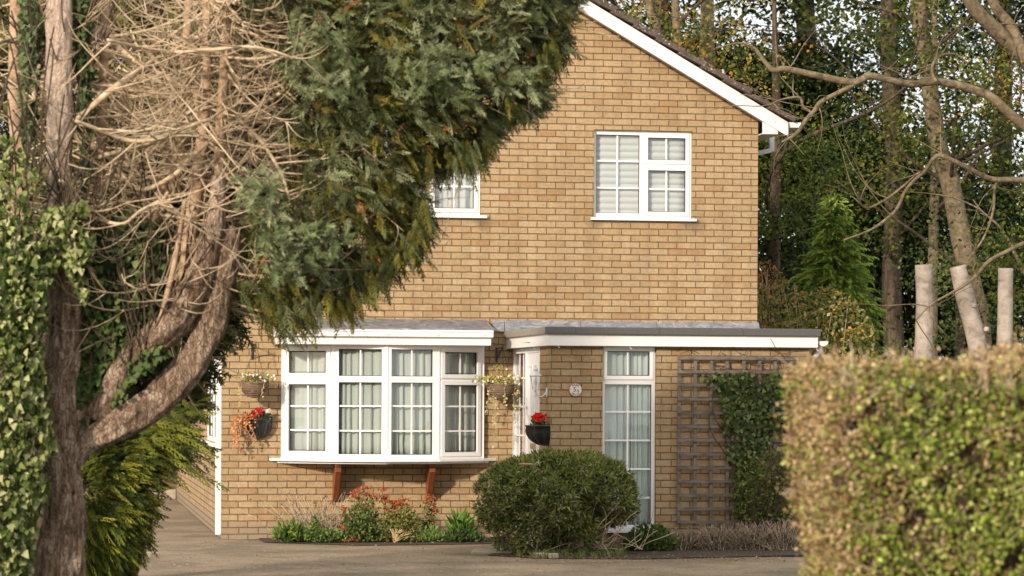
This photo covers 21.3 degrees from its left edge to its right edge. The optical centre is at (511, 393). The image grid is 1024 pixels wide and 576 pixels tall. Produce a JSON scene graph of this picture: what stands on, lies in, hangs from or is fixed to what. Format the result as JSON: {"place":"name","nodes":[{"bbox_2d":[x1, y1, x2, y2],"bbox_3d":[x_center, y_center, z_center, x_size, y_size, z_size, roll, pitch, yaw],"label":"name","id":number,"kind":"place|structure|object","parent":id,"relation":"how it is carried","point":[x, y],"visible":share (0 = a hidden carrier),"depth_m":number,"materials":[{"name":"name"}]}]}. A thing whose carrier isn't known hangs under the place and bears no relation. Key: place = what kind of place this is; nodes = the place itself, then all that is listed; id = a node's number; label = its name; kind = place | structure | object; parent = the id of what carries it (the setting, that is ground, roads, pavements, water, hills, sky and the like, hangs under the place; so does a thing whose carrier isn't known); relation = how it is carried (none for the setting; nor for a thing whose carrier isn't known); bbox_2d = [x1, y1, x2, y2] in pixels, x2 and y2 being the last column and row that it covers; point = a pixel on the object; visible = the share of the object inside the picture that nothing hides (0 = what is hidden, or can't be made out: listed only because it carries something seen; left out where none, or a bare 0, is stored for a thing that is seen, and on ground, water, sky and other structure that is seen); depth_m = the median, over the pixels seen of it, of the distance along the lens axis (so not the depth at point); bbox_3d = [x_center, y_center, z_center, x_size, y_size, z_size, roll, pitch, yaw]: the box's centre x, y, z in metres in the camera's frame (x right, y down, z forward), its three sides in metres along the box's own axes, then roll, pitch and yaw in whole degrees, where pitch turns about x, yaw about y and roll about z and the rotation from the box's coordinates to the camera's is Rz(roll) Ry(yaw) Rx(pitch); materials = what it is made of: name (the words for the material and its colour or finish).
{"place":"outdoors","nodes":[
{"label":"outdoors","id":0,"kind":"place"},
{"bbox_2d":[103,470,817,558],"bbox_3d":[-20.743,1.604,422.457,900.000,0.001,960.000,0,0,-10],"label":"ground","id":1,"kind":"structure","parent":0,"point":[515,546],"depth_m":28.75,"materials":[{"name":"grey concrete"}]},
{"bbox_2d":[259,537,512,544],"bbox_3d":[-1.329,1.681,30.897,2.984,0.001,1.610,0,0,-10],"label":"flower bed","id":2,"kind":"object","parent":1,"relation":"on","point":[383,542],"visible":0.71,"depth_m":30.57,"materials":[{"name":"soil"}]},
{"bbox_2d":[269,518,308,542],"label":"green plant","id":3,"kind":"object","parent":2,"relation":"on","point":[285,533],"visible":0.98,"depth_m":30.55,"materials":[{"name":"green plant"}]},
{"bbox_2d":[308,514,320,541],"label":"parsley plant","id":4,"kind":"object","parent":2,"relation":"on","point":[313,526],"visible":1,"depth_m":30.59,"materials":[{"name":"green plant"}]},
{"bbox_2d":[231,491,407,541],"bbox_3d":[-2.167,1.424,30.793,2.022,0.631,0.456,0,0,-10],"label":"lavender","id":5,"kind":"object","parent":2,"relation":"on","point":[324,522],"visible":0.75,"depth_m":30.77,"materials":[{"name":"beige plant"}]},
{"bbox_2d":[302,526,346,542],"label":"green plant","id":6,"kind":"object","parent":2,"relation":"on","point":[332,535],"visible":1,"depth_m":30.53,"materials":[{"name":"green plant"}]},
{"bbox_2d":[338,499,385,541],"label":"green plant","id":7,"kind":"object","parent":2,"relation":"on","point":[362,530],"visible":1,"depth_m":30.64,"materials":[{"name":"green plant"}]},
{"bbox_2d":[336,485,389,541],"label":"sedum plant","id":8,"kind":"object","parent":2,"relation":"on","point":[366,494],"visible":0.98,"depth_m":30.79,"materials":[{"name":"red plant"}]},
{"bbox_2d":[341,526,414,542],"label":"dry grass","id":9,"kind":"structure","parent":2,"relation":"on","point":[395,536],"depth_m":30.59,"materials":[{"name":"plant"}]},
{"bbox_2d":[376,492,418,541],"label":"sedum plant","id":10,"kind":"object","parent":2,"relation":"on","point":[386,508],"visible":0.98,"depth_m":30.82,"materials":[{"name":"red plant"}]},
{"bbox_2d":[376,505,425,542],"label":"green plant","id":11,"kind":"object","parent":2,"relation":"on","point":[409,520],"visible":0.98,"depth_m":30.71,"materials":[{"name":"green plant"}]},
{"bbox_2d":[419,494,439,540],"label":"sedum plant","id":12,"kind":"object","parent":2,"relation":"on","point":[429,511],"visible":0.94,"depth_m":30.97,"materials":[{"name":"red plant"}]},
{"bbox_2d":[415,523,444,542],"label":"green plant","id":13,"kind":"object","parent":2,"relation":"on","point":[434,536],"visible":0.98,"depth_m":30.73,"materials":[{"name":"green plant"}]},
{"bbox_2d":[443,504,479,532],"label":"daffodil shoots","id":14,"kind":"object","parent":2,"relation":"on","point":[461,520],"visible":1,"depth_m":30.85,"materials":[{"name":"green plant"}]},
{"bbox_2d":[438,528,488,541],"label":"green plant","id":15,"kind":"object","parent":2,"relation":"on","point":[465,535],"visible":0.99,"depth_m":30.73,"materials":[{"name":"green plant"}]},
{"bbox_2d":[177,0,827,546],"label":"brick house","id":16,"kind":"structure","parent":1,"relation":"on","point":[551,272],"depth_m":31.90,"materials":[{"name":"brick"}]},
{"bbox_2d":[201,359,215,446],"bbox_3d":[-3.729,0.099,33.853,0.160,1.085,2.626,0,0,-10],"label":"window","id":17,"kind":"structure","parent":16,"relation":"in","point":[211,431],"depth_m":33.92,"materials":[{"name":"white plastic"}]},
{"bbox_2d":[231,407,276,452],"bbox_3d":[-2.975,0.427,31.323,0.530,0.537,0.250,0,0,-10],"label":"wall planter","id":18,"kind":"object","parent":16,"relation":"attached to","point":[257,424],"visible":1,"depth_m":31.31,"materials":[{"name":"black plastic"}]},
{"bbox_2d":[290,350,380,453],"bbox_3d":[-2.048,0.107,31.369,1.207,1.270,0.134,0,0,11],"label":"curtain","id":19,"kind":"object","parent":16,"relation":"hanging from","point":[370,395],"visible":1,"depth_m":31.32,"materials":[{"name":"white fabric"}]},
{"bbox_2d":[269,329,496,500],"bbox_3d":[-1.445,0.263,31.418,2.663,1.981,0.663,0,0,-10],"label":"bay window","id":20,"kind":"structure","parent":16,"relation":"in","point":[439,342],"depth_m":31.28,"materials":[{"name":"white plastic"}]},
{"bbox_2d":[388,136,472,207],"bbox_3d":[-0.983,-2.604,31.919,1.162,1.039,0.081,0,0,-10],"label":"curtain","id":21,"kind":"object","parent":16,"relation":"hanging from","point":[467,193],"visible":0.24,"depth_m":31.97,"materials":[{"name":"white fabric"}]},
{"bbox_2d":[391,350,475,453],"bbox_3d":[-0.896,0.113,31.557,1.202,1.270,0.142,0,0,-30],"label":"curtain","id":22,"kind":"object","parent":16,"relation":"hanging from","point":[401,416],"visible":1,"depth_m":31.46,"materials":[{"name":"white fabric"}]},
{"bbox_2d":[383,126,486,217],"bbox_3d":[-0.922,-2.586,31.827,1.262,1.068,0.165,0,0,-10],"label":"window","id":23,"kind":"structure","parent":16,"relation":"in","point":[474,212],"depth_m":31.88,"materials":[{"name":"white plastic"}]},
{"bbox_2d":[495,345,503,361],"bbox_3d":[-0.146,-0.464,31.772,0.025,0.205,0.297,0,0,-15],"label":"wall bracket","id":24,"kind":"object","parent":16,"relation":"attached to","point":[497,354],"depth_m":31.90,"materials":[{"name":"black metal"}]},
{"bbox_2d":[472,350,520,447],"bbox_3d":[-0.178,0.072,31.623,0.579,1.197,0.403,0,0,-10],"label":"hanging basket","id":25,"kind":"object","parent":24,"relation":"hanging from","point":[499,391],"visible":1,"depth_m":31.54,"materials":[{"name":"wicker"}]},
{"bbox_2d":[522,353,538,531],"bbox_3d":[0.228,0.555,30.919,0.102,2.028,0.638,0,0,-12],"label":"front door","id":26,"kind":"structure","parent":16,"relation":"in","point":[532,402],"depth_m":31.02,"materials":[{"name":"white plastic"}]},
{"bbox_2d":[525,396,549,445],"bbox_3d":[0.276,0.306,29.956,0.272,0.550,0.326,0,0,-10],"label":"wall planter","id":27,"kind":"object","parent":16,"relation":"attached to","point":[538,432],"visible":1,"depth_m":29.87,"materials":[{"name":"black plastic"}]},
{"bbox_2d":[529,364,547,398],"bbox_3d":[0.284,-0.131,30.005,0.216,0.378,0.139,0,0,-24],"label":"wall lantern","id":28,"kind":"object","parent":16,"relation":"attached to","point":[535,373],"depth_m":29.98,"materials":[{"name":"white plastic"}]},
{"bbox_2d":[569,383,581,396],"bbox_3d":[0.697,-0.037,29.852,0.150,0.150,0.022,0,0,-10],"label":"house plaque","id":29,"kind":"object","parent":16,"relation":"attached to","point":[575,389],"visible":1,"depth_m":29.84,"materials":[{"name":"ceramic"}]},
{"bbox_2d":[605,352,629,523],"bbox_3d":[1.131,0.490,30.064,0.357,2.013,0.083,0,0,-10],"label":"curtain","id":30,"kind":"object","parent":16,"relation":"hanging from","point":[615,400],"visible":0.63,"depth_m":30.06,"materials":[{"name":"fabric"}]},
{"bbox_2d":[602,346,654,532],"bbox_3d":[1.287,0.511,30.000,0.644,2.051,0.170,0,0,-10],"label":"window","id":31,"kind":"structure","parent":16,"relation":"in","point":[649,379],"depth_m":30.03,"materials":[{"name":"white plastic"}]},
{"bbox_2d":[596,135,683,212],"bbox_3d":[1.538,-2.592,32.321,1.133,0.999,0.025,0,0,-10],"label":"pleated blind","id":32,"kind":"object","parent":16,"relation":"attached to","point":[628,147],"visible":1,"depth_m":32.30,"materials":[{"name":"white fabric"}]},
{"bbox_2d":[630,352,649,523],"bbox_3d":[1.443,0.491,30.130,0.298,2.012,0.072,0,0,-10],"label":"curtain","id":33,"kind":"object","parent":16,"relation":"hanging from","point":[639,426],"visible":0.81,"depth_m":30.12,"materials":[{"name":"fabric"}]},
{"bbox_2d":[591,130,696,221],"bbox_3d":[1.553,-2.574,32.246,1.277,1.068,0.165,0,0,-10],"label":"window","id":34,"kind":"structure","parent":16,"relation":"in","point":[645,164],"depth_m":32.26,"materials":[{"name":"white plastic"}]},
{"bbox_2d":[677,355,792,524],"bbox_3d":[2.470,0.520,30.127,1.313,1.872,0.073,0,0,-10],"label":"trellis","id":35,"kind":"object","parent":16,"relation":"attached to","point":[710,454],"visible":0.66,"depth_m":30.05,"materials":[{"name":"brown wood"}]},
{"bbox_2d":[676,326,820,530],"bbox_3d":[2.638,0.477,30.038,1.662,2.457,0.363,0,0,-10],"label":"ivy","id":36,"kind":"object","parent":16,"relation":"attached to","point":[758,407],"visible":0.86,"depth_m":30.09,"materials":[{"name":"green plant"}]},
{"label":"wall bracket","id":37,"kind":"object","parent":16,"relation":"attached to","visible":0},
{"bbox_2d":[235,345,275,408],"bbox_3d":[-2.945,-0.191,31.161,0.462,0.736,0.367,0,0,-10],"label":"hanging basket","id":38,"kind":"object","parent":37,"relation":"hanging from","point":[253,388],"visible":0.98,"depth_m":31.08,"materials":[{"name":"wicker"}]},
{"bbox_2d":[606,0,781,93],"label":"tree","id":39,"kind":"object","parent":1,"relation":"on","point":[707,37],"visible":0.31,"depth_m":46.09,"materials":[{"name":"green plant"}]},
{"bbox_2d":[609,0,819,60],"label":"tree","id":40,"kind":"object","parent":1,"relation":"on","point":[649,8],"visible":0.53,"depth_m":40.87,"materials":[{"name":"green plant"}]},
{"bbox_2d":[627,12,994,41],"bbox_3d":[4.309,-5.152,38.250,7.357,0.922,0.011,0,0,23],"label":"cable","id":41,"kind":"object","parent":40,"relation":"attached to","point":[819,31],"visible":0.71,"depth_m":38.20,"materials":[{"name":"black metal"}]},
{"bbox_2d":[650,26,1020,30],"bbox_3d":[4.309,-5.158,38.250,7.354,0.328,0.011,0,0,23],"label":"cable","id":42,"kind":"object","parent":40,"relation":"attached to","point":[827,30],"visible":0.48,"depth_m":38.19,"materials":[{"name":"black metal"}]},
{"bbox_2d":[618,0,820,89],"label":"tree","id":43,"kind":"object","parent":1,"relation":"on","point":[675,6],"visible":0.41,"depth_m":45.02,"materials":[{"name":"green plant"}]},
{"bbox_2d":[604,0,914,223],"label":"tree","id":44,"kind":"object","parent":1,"relation":"on","point":[798,62],"visible":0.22,"depth_m":56.09,"materials":[{"name":"green plant"}]},
{"bbox_2d":[757,259,787,328],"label":"shrub","id":45,"kind":"object","parent":1,"relation":"on","point":[766,279],"visible":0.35,"depth_m":34.94,"materials":[{"name":"green plant"}]},
{"bbox_2d":[757,279,882,490],"bbox_3d":[3.854,0.142,34.513,1.720,3.185,1.261,0,0,-10],"label":"shrub","id":46,"kind":"object","parent":1,"relation":"on","point":[860,328],"visible":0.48,"depth_m":34.43,"materials":[{"name":"green plant"}]},
{"bbox_2d":[638,0,1023,388],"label":"tree","id":47,"kind":"object","parent":1,"relation":"on","point":[1008,38],"visible":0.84,"depth_m":32.09,"materials":[{"name":"brown plant"}]},
{"bbox_2d":[772,185,894,492],"bbox_3d":[4.387,-0.511,36.559,2.185,4.643,2.258,0,0,-10],"label":"fir tree","id":48,"kind":"object","parent":1,"relation":"on","point":[848,280],"visible":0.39,"depth_m":36.37,"materials":[{"name":"green plant"}]},
{"bbox_2d":[683,0,985,352],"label":"tree","id":49,"kind":"object","parent":1,"relation":"on","point":[808,34],"visible":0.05,"depth_m":58.81,"materials":[{"name":"green plant"}]},
{"bbox_2d":[757,0,987,328],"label":"tree","id":50,"kind":"object","parent":1,"relation":"on","point":[773,205],"visible":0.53,"depth_m":38.59,"materials":[{"name":"green plant"}]},
{"bbox_2d":[757,0,1023,385],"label":"tree","id":51,"kind":"object","parent":1,"relation":"on","point":[895,289],"visible":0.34,"depth_m":52.61,"materials":[{"name":"green plant"}]},
{"bbox_2d":[782,0,1023,379],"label":"tree","id":52,"kind":"object","parent":1,"relation":"on","point":[946,172],"visible":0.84,"depth_m":43.60,"materials":[{"name":"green plant"}]},
{"bbox_2d":[789,122,1023,386],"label":"tree","id":53,"kind":"object","parent":1,"relation":"on","point":[959,340],"visible":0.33,"depth_m":45.76,"materials":[{"name":"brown plant"}]},
{"bbox_2d":[816,0,1023,368],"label":"tree","id":54,"kind":"object","parent":1,"relation":"on","point":[934,200],"visible":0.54,"depth_m":47.67,"materials":[{"name":"green plant"}]},
{"bbox_2d":[822,0,1023,388],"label":"tree","id":55,"kind":"object","parent":1,"relation":"on","point":[1008,153],"visible":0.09,"depth_m":61.88,"materials":[{"name":"green plant"}]},
{"bbox_2d":[914,264,933,387],"bbox_3d":[5.192,0.097,34.347,0.331,3.446,0.334,0,0,-10],"label":"tree stump","id":56,"kind":"object","parent":1,"relation":"on","point":[924,284],"visible":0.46,"depth_m":34.25,"materials":[{"name":"grey wood"}]},
{"bbox_2d":[899,164,1023,384],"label":"tree","id":57,"kind":"object","parent":1,"relation":"on","point":[1018,261],"visible":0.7,"depth_m":37.89,"materials":[{"name":"brown plant"}]},
{"bbox_2d":[950,265,989,388],"bbox_3d":[5.830,0.099,34.456,0.598,3.456,0.356,0,0,-10],"label":"tree stump","id":58,"kind":"object","parent":1,"relation":"on","point":[974,330],"visible":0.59,"depth_m":34.35,"materials":[{"name":"grey wood"}]},
{"bbox_2d":[995,268,1012,388],"bbox_3d":[6.243,0.123,34.523,0.291,3.414,0.289,0,0,-10],"label":"tree stump","id":59,"kind":"object","parent":1,"relation":"on","point":[1005,307],"visible":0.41,"depth_m":34.44,"materials":[{"name":"grey wood"}]},
{"label":"tree bed","id":60,"kind":"structure","parent":1,"relation":"on","visible":0},
{"bbox_2d":[0,0,44,392],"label":"cypress tree","id":61,"kind":"object","parent":60,"relation":"on","point":[5,4],"visible":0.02,"depth_m":21.66,"materials":[{"name":"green plant"}]},
{"bbox_2d":[1,0,158,540],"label":"cypress tree","id":62,"kind":"object","parent":60,"relation":"on","point":[14,8],"visible":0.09,"depth_m":19.14,"materials":[{"name":"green plant"}]},
{"bbox_2d":[80,396,231,575],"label":"cypress shrub","id":63,"kind":"object","parent":60,"relation":"on","point":[120,536],"visible":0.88,"depth_m":21.96,"materials":[{"name":"green plant"}]},
{"bbox_2d":[86,257,256,491],"bbox_3d":[-3.165,0.124,23.755,1.939,3.507,1.654,0,0,-34],"label":"cypress tree","id":64,"kind":"object","parent":60,"relation":"on","point":[235,328],"visible":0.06,"depth_m":23.62,"materials":[{"name":"green plant"}]},
{"bbox_2d":[0,0,386,544],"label":"cypress tree","id":65,"kind":"object","parent":60,"relation":"on","point":[123,23],"visible":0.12,"depth_m":20.83,"materials":[{"name":"brown plant"}]},
{"bbox_2d":[0,0,618,575],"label":"cypress tree","id":66,"kind":"object","parent":60,"relation":"on","point":[368,96],"visible":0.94,"depth_m":18.77,"materials":[{"name":"green plant"}]},
{"bbox_2d":[0,27,54,228],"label":"ivy","id":67,"kind":"object","parent":66,"relation":"attached to","point":[28,175],"visible":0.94,"depth_m":18.35,"materials":[{"name":"green plant"}]},
{"bbox_2d":[0,0,118,166],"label":"ivy","id":68,"kind":"object","parent":66,"relation":"attached to","point":[32,36],"visible":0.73,"depth_m":18.84,"materials":[{"name":"green plant"}]},
{"bbox_2d":[0,113,119,575],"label":"ivy","id":69,"kind":"object","parent":66,"relation":"attached to","point":[25,425],"visible":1,"depth_m":18.21,"materials":[{"name":"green plant"}]},
{"bbox_2d":[0,66,133,306],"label":"ivy","id":70,"kind":"object","parent":66,"relation":"attached to","point":[60,223],"visible":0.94,"depth_m":18.43,"materials":[{"name":"green plant"}]},
{"bbox_2d":[49,0,118,199],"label":"ivy","id":71,"kind":"object","parent":66,"relation":"attached to","point":[82,34],"visible":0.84,"depth_m":18.82,"materials":[{"name":"green plant"}]},
{"bbox_2d":[25,166,185,399],"bbox_3d":[-2.791,-0.839,18.986,1.254,1.847,0.698,0,0,-10],"label":"ivy","id":72,"kind":"object","parent":66,"relation":"attached to","point":[96,350],"visible":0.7,"depth_m":18.82,"materials":[{"name":"green plant"}]},
{"bbox_2d":[27,119,225,429],"bbox_3d":[-2.710,-0.801,19.003,1.251,2.269,0.789,0,0,-37],"label":"ivy","id":73,"kind":"object","parent":66,"relation":"attached to","point":[101,269],"visible":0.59,"depth_m":18.86,"materials":[{"name":"green plant"}]},
{"bbox_2d":[80,207,213,408],"bbox_3d":[-2.515,-0.588,18.803,0.890,1.405,0.542,0,0,-30],"label":"ivy","id":74,"kind":"object","parent":66,"relation":"attached to","point":[144,366],"visible":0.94,"depth_m":18.74,"materials":[{"name":"green plant"}]},
{"label":"hedge bank","id":75,"kind":"structure","parent":1,"relation":"on","visible":0},
{"bbox_2d":[771,330,1023,575],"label":"hedge","id":76,"kind":"object","parent":75,"relation":"on","point":[926,481],"visible":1,"depth_m":11.53,"materials":[{"name":"green plant"}]},
{"bbox_2d":[106,499,831,575],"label":"driveway","id":77,"kind":"structure","parent":0,"point":[184,531],"depth_m":27.26,"materials":[{"name":"concrete"}]},
{"bbox_2d":[82,469,175,498],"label":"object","id":78,"kind":"object","parent":77,"relation":"on","point":[171,492],"visible":0.02,"depth_m":42.90,"materials":[{"name":"wood"}]},
{"bbox_2d":[137,552,159,557],"bbox_3d":[-3.711,1.653,27.672,0.100,0.060,0.260,0,0,40],"label":"edging brick","id":79,"kind":"object","parent":77,"relation":"on","point":[152,555],"visible":0.41,"depth_m":27.68,"materials":[{"name":"stone"}]},
{"bbox_2d":[149,541,784,574],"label":"fallen leaves","id":80,"kind":"object","parent":77,"relation":"on","point":[743,558],"visible":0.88,"depth_m":27.58,"materials":[{"name":"brown plant"}]},
{"bbox_2d":[471,549,514,553],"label":"paving slab","id":81,"kind":"structure","parent":77,"relation":"on","point":[482,551],"depth_m":28.68,"materials":[{"name":"concrete"}]},
{"bbox_2d":[0,0,1023,387],"label":"sky","id":82,"kind":"structure","parent":0,"point":[760,22],"materials":[{"name":"white"}]},
{"bbox_2d":[487,546,824,558],"bbox_3d":[2.721,1.697,29.115,6.154,0.001,2.136,0,0,-10],"label":"soil border","id":83,"kind":"object","parent":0,"point":[691,553],"visible":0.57,"depth_m":28.66,"materials":[{"name":"brown soil"}]},
{"bbox_2d":[548,553,558,558],"bbox_3d":[0.423,1.672,27.903,0.100,0.060,0.090,0,0,-10],"label":"edging stone","id":84,"kind":"object","parent":83,"relation":"on","point":[555,555],"visible":1,"depth_m":27.86,"materials":[{"name":"beige stone"}]},
{"bbox_2d":[513,542,626,559],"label":"edge weeds","id":85,"kind":"object","parent":83,"relation":"on","point":[617,552],"visible":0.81,"depth_m":28.23,"materials":[{"name":"green plant"}]},
{"bbox_2d":[470,447,674,554],"bbox_3d":[0.618,1.207,28.846,2.162,1.321,1.590,0,0,-10],"label":"shrub","id":86,"kind":"object","parent":83,"relation":"on","point":[535,503],"visible":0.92,"depth_m":28.39,"materials":[{"name":"green plant"}]},
{"bbox_2d":[620,522,677,550],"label":"green plant","id":87,"kind":"object","parent":83,"relation":"on","point":[658,544],"visible":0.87,"depth_m":29.20,"materials":[{"name":"green plant"}]},
{"bbox_2d":[647,528,721,549],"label":"lavender","id":88,"kind":"object","parent":83,"relation":"on","point":[685,542],"visible":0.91,"depth_m":29.40,"materials":[{"name":"grey plant"}]},
{"bbox_2d":[679,522,755,549],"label":"lavender","id":89,"kind":"object","parent":83,"relation":"on","point":[717,544],"visible":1,"depth_m":29.41,"materials":[{"name":"grey plant"}]},
{"bbox_2d":[713,521,787,549],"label":"lavender","id":90,"kind":"object","parent":83,"relation":"on","point":[745,544],"visible":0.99,"depth_m":29.42,"materials":[{"name":"grey plant"}]},
{"bbox_2d":[738,518,810,550],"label":"lavender","id":91,"kind":"object","parent":83,"relation":"on","point":[780,538],"visible":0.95,"depth_m":29.43,"materials":[{"name":"grey plant"}]},
{"bbox_2d":[730,448,820,537],"bbox_3d":[2.904,1.154,29.948,0.979,1.160,0.480,0,0,-10],"label":"shrub","id":92,"kind":"object","parent":83,"relation":"on","point":[769,515],"visible":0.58,"depth_m":29.87,"materials":[{"name":"green plant"}]}
]}

